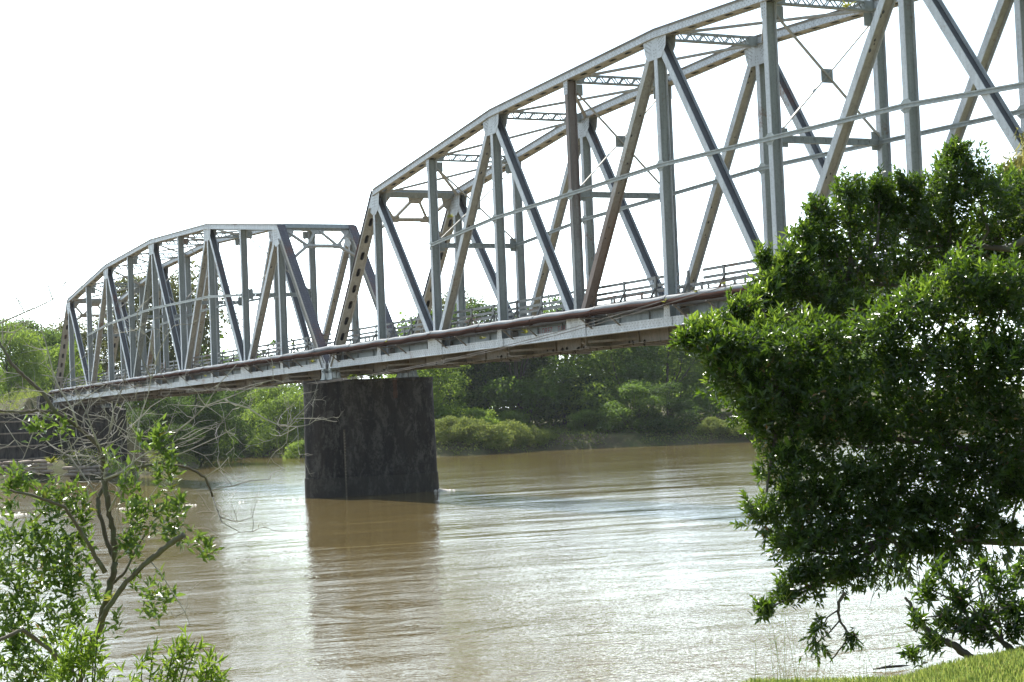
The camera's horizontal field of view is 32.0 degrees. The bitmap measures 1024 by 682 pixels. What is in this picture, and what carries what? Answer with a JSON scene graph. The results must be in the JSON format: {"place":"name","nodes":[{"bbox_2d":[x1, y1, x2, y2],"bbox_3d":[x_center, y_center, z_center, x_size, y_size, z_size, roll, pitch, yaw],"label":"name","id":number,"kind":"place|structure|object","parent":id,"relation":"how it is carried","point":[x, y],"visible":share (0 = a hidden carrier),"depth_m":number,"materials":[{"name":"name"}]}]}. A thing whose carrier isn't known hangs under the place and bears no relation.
{"place":"outdoors","nodes":[
{"label":"outdoors","id":0,"kind":"place"},
{"bbox_2d":[0,433,1023,681],"bbox_3d":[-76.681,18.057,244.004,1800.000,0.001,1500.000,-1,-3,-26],"label":"river","id":1,"kind":"structure","parent":0,"point":[614,565],"depth_m":48.91,"materials":[{"name":"liquid"}]},
{"bbox_2d":[4,489,453,514],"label":"river foam","id":2,"kind":"object","parent":1,"relation":"on","point":[282,499],"visible":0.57,"depth_m":108.18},
{"bbox_2d":[302,377,438,497],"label":"bridge pier","id":3,"kind":"structure","parent":1,"relation":"in","point":[380,439],"depth_m":110.17,"materials":[{"name":"concrete"}]},
{"bbox_2d":[52,223,404,408],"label":"steel truss bridge","id":4,"kind":"structure","parent":3,"relation":"on","point":[281,268],"depth_m":138.48,"materials":[{"name":"grey paint"}]},
{"bbox_2d":[346,372,380,378],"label":"weed clump","id":5,"kind":"object","parent":3,"relation":"on","point":[370,376],"visible":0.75,"depth_m":110.41,"materials":[{"name":"green plant"}]},
{"bbox_2d":[46,269,758,389],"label":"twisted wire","id":6,"kind":"object","parent":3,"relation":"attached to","point":[468,354],"visible":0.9,"depth_m":85.39,"materials":[{"name":"grey metal"}]},
{"bbox_2d":[327,0,1023,379],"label":"steel truss bridge","id":7,"kind":"structure","parent":3,"relation":"on","point":[657,326],"depth_m":80.19,"materials":[{"name":"silver metal"}]},
{"bbox_2d":[43,232,890,390],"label":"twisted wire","id":8,"kind":"object","parent":7,"relation":"attached to","point":[480,353],"visible":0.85,"depth_m":84.74,"materials":[{"name":"grey metal"}]},
{"bbox_2d":[47,255,1006,398],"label":"rusty pipe","id":9,"kind":"object","parent":7,"relation":"attached to","point":[709,297],"visible":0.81,"depth_m":92.44,"materials":[{"name":"metal"}]},
{"bbox_2d":[48,243,1010,396],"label":"pale pipe","id":10,"kind":"object","parent":7,"relation":"attached to","point":[638,301],"visible":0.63,"depth_m":91.77,"materials":[{"name":"grey metal"}]},
{"bbox_2d":[841,1,855,7],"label":"air plant","id":11,"kind":"object","parent":7,"relation":"attached to","point":[847,5],"visible":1,"depth_m":67.87,"materials":[{"name":"green plant"}]},
{"bbox_2d":[874,664,908,669],"bbox_3d":[6.262,5.370,29.532,0.703,0.061,0.135,-1,-3,-26],"label":"driftwood","id":12,"kind":"object","parent":1,"relation":"on","point":[891,666],"visible":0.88,"depth_m":29.48,"materials":[{"name":"wood"}]},
{"bbox_2d":[0,386,1023,483],"bbox_3d":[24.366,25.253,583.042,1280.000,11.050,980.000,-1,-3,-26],"label":"bank","id":13,"kind":"structure","parent":0,"point":[624,439],"depth_m":228.17,"materials":[{"name":"soil"}]},
{"bbox_2d":[0,413,47,464],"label":"terraced wall","id":14,"kind":"structure","parent":13,"relation":"on","point":[12,451],"depth_m":178.41,"materials":[{"name":"concrete"}]},
{"bbox_2d":[0,315,56,401],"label":"broadleaf tree","id":15,"kind":"object","parent":13,"relation":"on","point":[20,357],"visible":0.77,"depth_m":209.79,"materials":[{"name":"green plant"}]},
{"bbox_2d":[0,317,77,394],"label":"broadleaf tree","id":16,"kind":"object","parent":13,"relation":"on","point":[51,338],"visible":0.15,"depth_m":226.18,"materials":[{"name":"green plant"}]},
{"bbox_2d":[39,469,53,472],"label":"sandbag","id":17,"kind":"object","parent":13,"relation":"on","point":[46,471],"visible":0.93,"depth_m":173.74,"materials":[{"name":"fabric"}]},
{"bbox_2d":[10,395,126,461],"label":"bridge abutment","id":18,"kind":"object","parent":13,"relation":"on","point":[102,426],"visible":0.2,"depth_m":185.25,"materials":[{"name":"concrete"}]},
{"bbox_2d":[32,342,104,391],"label":"broadleaf tree","id":19,"kind":"object","parent":13,"relation":"on","point":[54,358],"visible":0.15,"depth_m":218.69,"materials":[{"name":"green plant"}]},
{"bbox_2d":[63,473,76,476],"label":"sandbag","id":20,"kind":"object","parent":13,"relation":"on","point":[70,475],"visible":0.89,"depth_m":173.46,"materials":[{"name":"fabric"}]},
{"bbox_2d":[40,316,120,387],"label":"broadleaf tree","id":21,"kind":"object","parent":13,"relation":"on","point":[60,326],"visible":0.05,"depth_m":238.28,"materials":[{"name":"green plant"}]},
{"bbox_2d":[79,472,91,475],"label":"sandbag","id":22,"kind":"object","parent":13,"relation":"on","point":[85,473],"visible":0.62,"depth_m":174.10,"materials":[{"name":"fabric"}]},
{"bbox_2d":[67,469,81,472],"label":"sandbag","id":23,"kind":"object","parent":22,"relation":"on","point":[74,471],"visible":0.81,"depth_m":173.73,"materials":[{"name":"fabric"}]},
{"bbox_2d":[62,466,76,469],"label":"sandbag","id":24,"kind":"object","parent":23,"relation":"on","point":[68,468],"visible":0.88,"depth_m":173.71,"materials":[{"name":"fabric"}]},
{"bbox_2d":[75,324,157,422],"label":"broadleaf tree","id":25,"kind":"object","parent":13,"relation":"on","point":[105,368],"visible":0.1,"depth_m":236.29,"materials":[{"name":"green plant"}]},
{"bbox_2d":[124,396,205,457],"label":"broadleaf tree","id":26,"kind":"object","parent":13,"relation":"on","point":[183,431],"visible":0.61,"depth_m":209.08,"materials":[{"name":"green plant"}]},
{"bbox_2d":[130,351,203,439],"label":"broadleaf tree","id":27,"kind":"object","parent":13,"relation":"on","point":[165,418],"visible":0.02,"depth_m":256.86,"materials":[{"name":"green plant"}]},
{"bbox_2d":[93,260,242,428],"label":"broadleaf tree","id":28,"kind":"object","parent":13,"relation":"on","point":[205,338],"visible":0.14,"depth_m":231.68,"materials":[{"name":"green plant"}]},
{"bbox_2d":[147,391,250,464],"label":"broadleaf tree","id":29,"kind":"object","parent":13,"relation":"on","point":[211,417],"visible":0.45,"depth_m":228.74,"materials":[{"name":"green plant"}]},
{"bbox_2d":[168,392,237,451],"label":"broadleaf tree","id":30,"kind":"object","parent":13,"relation":"on","point":[205,398],"visible":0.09,"depth_m":259.44,"materials":[{"name":"green plant"}]},
{"bbox_2d":[220,444,253,456],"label":"riverside bush","id":31,"kind":"object","parent":13,"relation":"on","point":[246,454],"visible":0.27,"depth_m":275.93,"materials":[{"name":"green plant"}]},
{"bbox_2d":[204,388,276,457],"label":"broadleaf tree","id":32,"kind":"object","parent":13,"relation":"on","point":[241,411],"visible":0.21,"depth_m":274.87,"materials":[{"name":"green plant"}]},
{"bbox_2d":[209,351,280,434],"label":"broadleaf tree","id":33,"kind":"object","parent":13,"relation":"on","point":[240,394],"visible":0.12,"depth_m":297.33,"materials":[{"name":"green plant"}]},
{"bbox_2d":[246,432,276,454],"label":"riverside bush","id":34,"kind":"object","parent":13,"relation":"on","point":[263,446],"visible":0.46,"depth_m":270.98,"materials":[{"name":"green plant"}]},
{"bbox_2d":[236,384,303,457],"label":"broadleaf tree","id":35,"kind":"object","parent":13,"relation":"on","point":[276,406],"visible":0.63,"depth_m":265.64,"materials":[{"name":"green plant"}]},
{"bbox_2d":[281,439,304,458],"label":"riverside bush","id":36,"kind":"object","parent":13,"relation":"on","point":[293,446],"visible":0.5,"depth_m":248.36,"materials":[{"name":"green plant"}]},
{"bbox_2d":[382,365,472,433],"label":"broadleaf tree","id":37,"kind":"object","parent":13,"relation":"on","point":[437,394],"visible":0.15,"depth_m":233.52,"materials":[{"name":"green plant"}]},
{"bbox_2d":[434,405,461,435],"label":"riverside bush","id":38,"kind":"object","parent":13,"relation":"on","point":[437,411],"visible":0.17,"depth_m":231.52,"materials":[{"name":"green plant"}]},
{"bbox_2d":[435,415,465,445],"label":"riverside bush","id":39,"kind":"object","parent":13,"relation":"on","point":[446,422],"visible":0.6,"depth_m":221.09,"materials":[{"name":"green plant"}]},
{"bbox_2d":[395,309,505,414],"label":"broadleaf tree","id":40,"kind":"object","parent":13,"relation":"on","point":[406,333],"visible":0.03,"depth_m":247.47,"materials":[{"name":"green plant"}]},
{"bbox_2d":[0,311,913,438],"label":"woodland","id":41,"kind":"object","parent":13,"relation":"on","point":[301,387],"depth_m":344.91,"materials":[{"name":"green plant"}]},
{"bbox_2d":[431,291,490,404],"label":"broadleaf tree","id":42,"kind":"object","parent":13,"relation":"on","point":[466,298],"visible":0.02,"depth_m":303.61,"materials":[{"name":"green plant"}]},
{"bbox_2d":[443,416,495,445],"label":"riverside bush","id":43,"kind":"object","parent":13,"relation":"on","point":[469,423],"visible":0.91,"depth_m":220.10,"materials":[{"name":"green plant"}]},
{"bbox_2d":[0,384,960,474],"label":"undergrowth","id":44,"kind":"object","parent":13,"relation":"on","point":[22,394],"visible":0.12,"depth_m":220.47,"materials":[{"name":"green plant"}]},
{"bbox_2d":[463,407,503,427],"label":"riverside bush","id":45,"kind":"object","parent":13,"relation":"on","point":[480,413],"visible":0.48,"depth_m":230.21,"materials":[{"name":"green plant"}]},
{"bbox_2d":[460,422,515,453],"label":"riverside bush","id":46,"kind":"object","parent":13,"relation":"on","point":[498,439],"visible":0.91,"depth_m":219.76,"materials":[{"name":"green plant"}]},
{"bbox_2d":[438,297,546,416],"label":"broadleaf tree","id":47,"kind":"object","parent":13,"relation":"on","point":[500,373],"visible":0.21,"depth_m":245.58,"materials":[{"name":"green plant"}]},
{"bbox_2d":[493,409,532,427],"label":"riverside bush","id":48,"kind":"object","parent":13,"relation":"on","point":[509,414],"visible":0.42,"depth_m":235.94,"materials":[{"name":"green plant"}]},
{"bbox_2d":[498,419,532,446],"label":"riverside bush","id":49,"kind":"object","parent":13,"relation":"on","point":[515,427],"visible":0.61,"depth_m":224.52,"materials":[{"name":"green plant"}]},
{"bbox_2d":[443,308,589,425],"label":"broadleaf tree","id":50,"kind":"object","parent":13,"relation":"on","point":[519,394],"visible":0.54,"depth_m":240.72,"materials":[{"name":"green plant"}]},
{"bbox_2d":[514,425,550,447],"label":"riverside bush","id":51,"kind":"object","parent":13,"relation":"on","point":[539,434],"visible":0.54,"depth_m":227.92,"materials":[{"name":"green plant"}]},
{"bbox_2d":[529,429,558,442],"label":"riverside bush","id":52,"kind":"object","parent":13,"relation":"on","point":[551,433],"visible":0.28,"depth_m":231.25,"materials":[{"name":"green plant"}]},
{"bbox_2d":[499,294,617,426],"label":"broadleaf tree","id":53,"kind":"object","parent":13,"relation":"on","point":[535,360],"visible":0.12,"depth_m":247.28,"materials":[{"name":"green plant"}]},
{"bbox_2d":[565,410,600,431],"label":"riverside bush","id":54,"kind":"object","parent":13,"relation":"on","point":[589,416],"visible":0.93,"depth_m":236.05,"materials":[{"name":"green plant"}]},
{"bbox_2d":[555,346,689,427],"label":"broadleaf tree","id":55,"kind":"object","parent":13,"relation":"on","point":[605,361],"visible":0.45,"depth_m":242.75,"materials":[{"name":"green plant"}]},
{"bbox_2d":[594,379,670,433],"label":"bush","id":56,"kind":"object","parent":13,"relation":"on","point":[637,388],"visible":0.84,"depth_m":232.34,"materials":[{"name":"green plant"}]},
{"bbox_2d":[631,380,703,434],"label":"broadleaf tree","id":57,"kind":"object","parent":13,"relation":"on","point":[681,406],"visible":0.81,"depth_m":231.85,"materials":[{"name":"green plant"}]},
{"bbox_2d":[607,343,728,424],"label":"broadleaf tree","id":58,"kind":"object","parent":13,"relation":"on","point":[628,370],"visible":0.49,"depth_m":242.62,"materials":[{"name":"green plant"}]},
{"bbox_2d":[656,346,736,414],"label":"broadleaf tree","id":59,"kind":"object","parent":13,"relation":"on","point":[702,369],"visible":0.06,"depth_m":252.46,"materials":[{"name":"green plant"}]},
{"bbox_2d":[693,416,726,434],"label":"riverside bush","id":60,"kind":"object","parent":13,"relation":"on","point":[713,423],"visible":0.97,"depth_m":229.21,"materials":[{"name":"green plant"}]},
{"bbox_2d":[720,421,748,437],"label":"riverside bush","id":61,"kind":"object","parent":13,"relation":"on","point":[731,430],"visible":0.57,"depth_m":228.32,"materials":[{"name":"green plant"}]},
{"bbox_2d":[744,429,781,439],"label":"riverside bush","id":62,"kind":"object","parent":13,"relation":"on","point":[750,436],"visible":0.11,"depth_m":227.68,"materials":[{"name":"green plant"}]},
{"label":"sandbag","id":63,"kind":"object","parent":13,"relation":"on","visible":0},
{"bbox_2d":[33,466,47,469],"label":"sandbag","id":64,"kind":"object","parent":63,"relation":"on","point":[40,468],"visible":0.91,"depth_m":173.63,"materials":[{"name":"fabric"}]},
{"bbox_2d":[39,463,52,465],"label":"sandbag","id":65,"kind":"object","parent":64,"relation":"on","point":[45,464],"visible":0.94,"depth_m":173.98,"materials":[{"name":"fabric"}]},
{"bbox_2d":[32,460,46,462],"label":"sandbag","id":66,"kind":"object","parent":65,"relation":"on","point":[39,461],"visible":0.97,"depth_m":173.84,"materials":[{"name":"fabric"}]},
{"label":"sandbag","id":67,"kind":"object","parent":13,"relation":"on","visible":0},
{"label":"sandbag","id":68,"kind":"object","parent":67,"relation":"on","visible":0},
{"bbox_2d":[78,465,90,468],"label":"sandbag","id":69,"kind":"object","parent":68,"relation":"on","point":[83,467],"visible":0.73,"depth_m":174.31,"materials":[{"name":"fabric"}]},
{"bbox_2d":[0,0,1023,408],"label":"sky","id":70,"kind":"structure","parent":0,"point":[125,124],"materials":[{"name":"white"}]},
{"bbox_2d":[734,643,1023,681],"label":"bank","id":71,"kind":"structure","parent":0,"point":[952,669],"depth_m":12.29,"materials":[{"name":"green plant"}]},
{"bbox_2d":[43,619,132,681],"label":"willow shrub","id":72,"kind":"object","parent":71,"relation":"on","point":[74,660],"visible":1,"depth_m":11.19,"materials":[{"name":"green plant"}]},
{"bbox_2d":[0,231,339,681],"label":"half bare tree","id":73,"kind":"object","parent":71,"relation":"on","point":[14,641],"visible":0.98,"depth_m":13.98,"materials":[{"name":"green plant"}]},
{"bbox_2d":[45,457,57,462],"bbox_3d":[-3.658,0.941,14.202,0.127,0.062,0.108,-3,-2,8],"label":"air plant","id":74,"kind":"object","parent":73,"relation":"attached to","point":[49,460],"visible":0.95,"depth_m":14.20,"materials":[{"name":"green plant"}]},
{"bbox_2d":[103,592,114,600],"bbox_3d":[-3.163,2.010,14.105,0.148,0.081,0.153,-3,-2,7],"label":"air plant","id":75,"kind":"object","parent":73,"relation":"attached to","point":[108,598],"visible":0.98,"depth_m":14.09,"materials":[{"name":"green plant"}]},
{"bbox_2d":[130,624,214,681],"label":"willow shrub","id":76,"kind":"object","parent":71,"relation":"on","point":[188,655],"visible":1,"depth_m":11.39,"materials":[{"name":"green plant"}]},
{"bbox_2d":[189,644,232,681],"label":"willow shrub","id":77,"kind":"object","parent":71,"relation":"on","point":[210,674],"visible":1,"depth_m":10.98,"materials":[{"name":"green plant"}]},
{"bbox_2d":[666,133,1023,666],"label":"riverside tree","id":78,"kind":"object","parent":71,"relation":"on","point":[973,280],"visible":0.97,"depth_m":16.26,"materials":[{"name":"green plant"}]},
{"bbox_2d":[748,577,954,681],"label":"tall grass","id":79,"kind":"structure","parent":71,"relation":"on","point":[922,640],"depth_m":12.05,"materials":[{"name":"green plant"}]},
{"bbox_2d":[895,552,1023,669],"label":"bank shrub","id":80,"kind":"object","parent":71,"relation":"on","point":[976,624],"visible":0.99,"depth_m":13.87,"materials":[{"name":"green plant"}]},
{"bbox_2d":[990,127,1023,275],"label":"feathery tree","id":81,"kind":"object","parent":71,"relation":"on","point":[1018,159],"visible":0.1,"depth_m":20.70,"materials":[{"name":"green plant"}]},
{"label":"sandbag","id":82,"kind":"object","parent":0,"visible":0},
{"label":"sandbag","id":83,"kind":"object","parent":82,"relation":"on","visible":0},
{"bbox_2d":[2,461,16,464],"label":"sandbag","id":84,"kind":"object","parent":83,"relation":"on","point":[6,462],"visible":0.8,"depth_m":172.58,"materials":[{"name":"fabric"}]},
{"bbox_2d":[18,460,31,463],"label":"sandbag","id":85,"kind":"object","parent":83,"relation":"on","point":[26,461],"visible":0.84,"depth_m":173.31,"materials":[{"name":"fabric"}]},
{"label":"sandbag","id":86,"kind":"object","parent":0,"visible":0},
{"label":"sandbag","id":87,"kind":"object","parent":86,"relation":"on","visible":0},
{"bbox_2d":[25,463,37,466],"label":"sandbag","id":88,"kind":"object","parent":87,"relation":"on","point":[34,464],"visible":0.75,"depth_m":173.46,"materials":[{"name":"fabric"}]}
]}

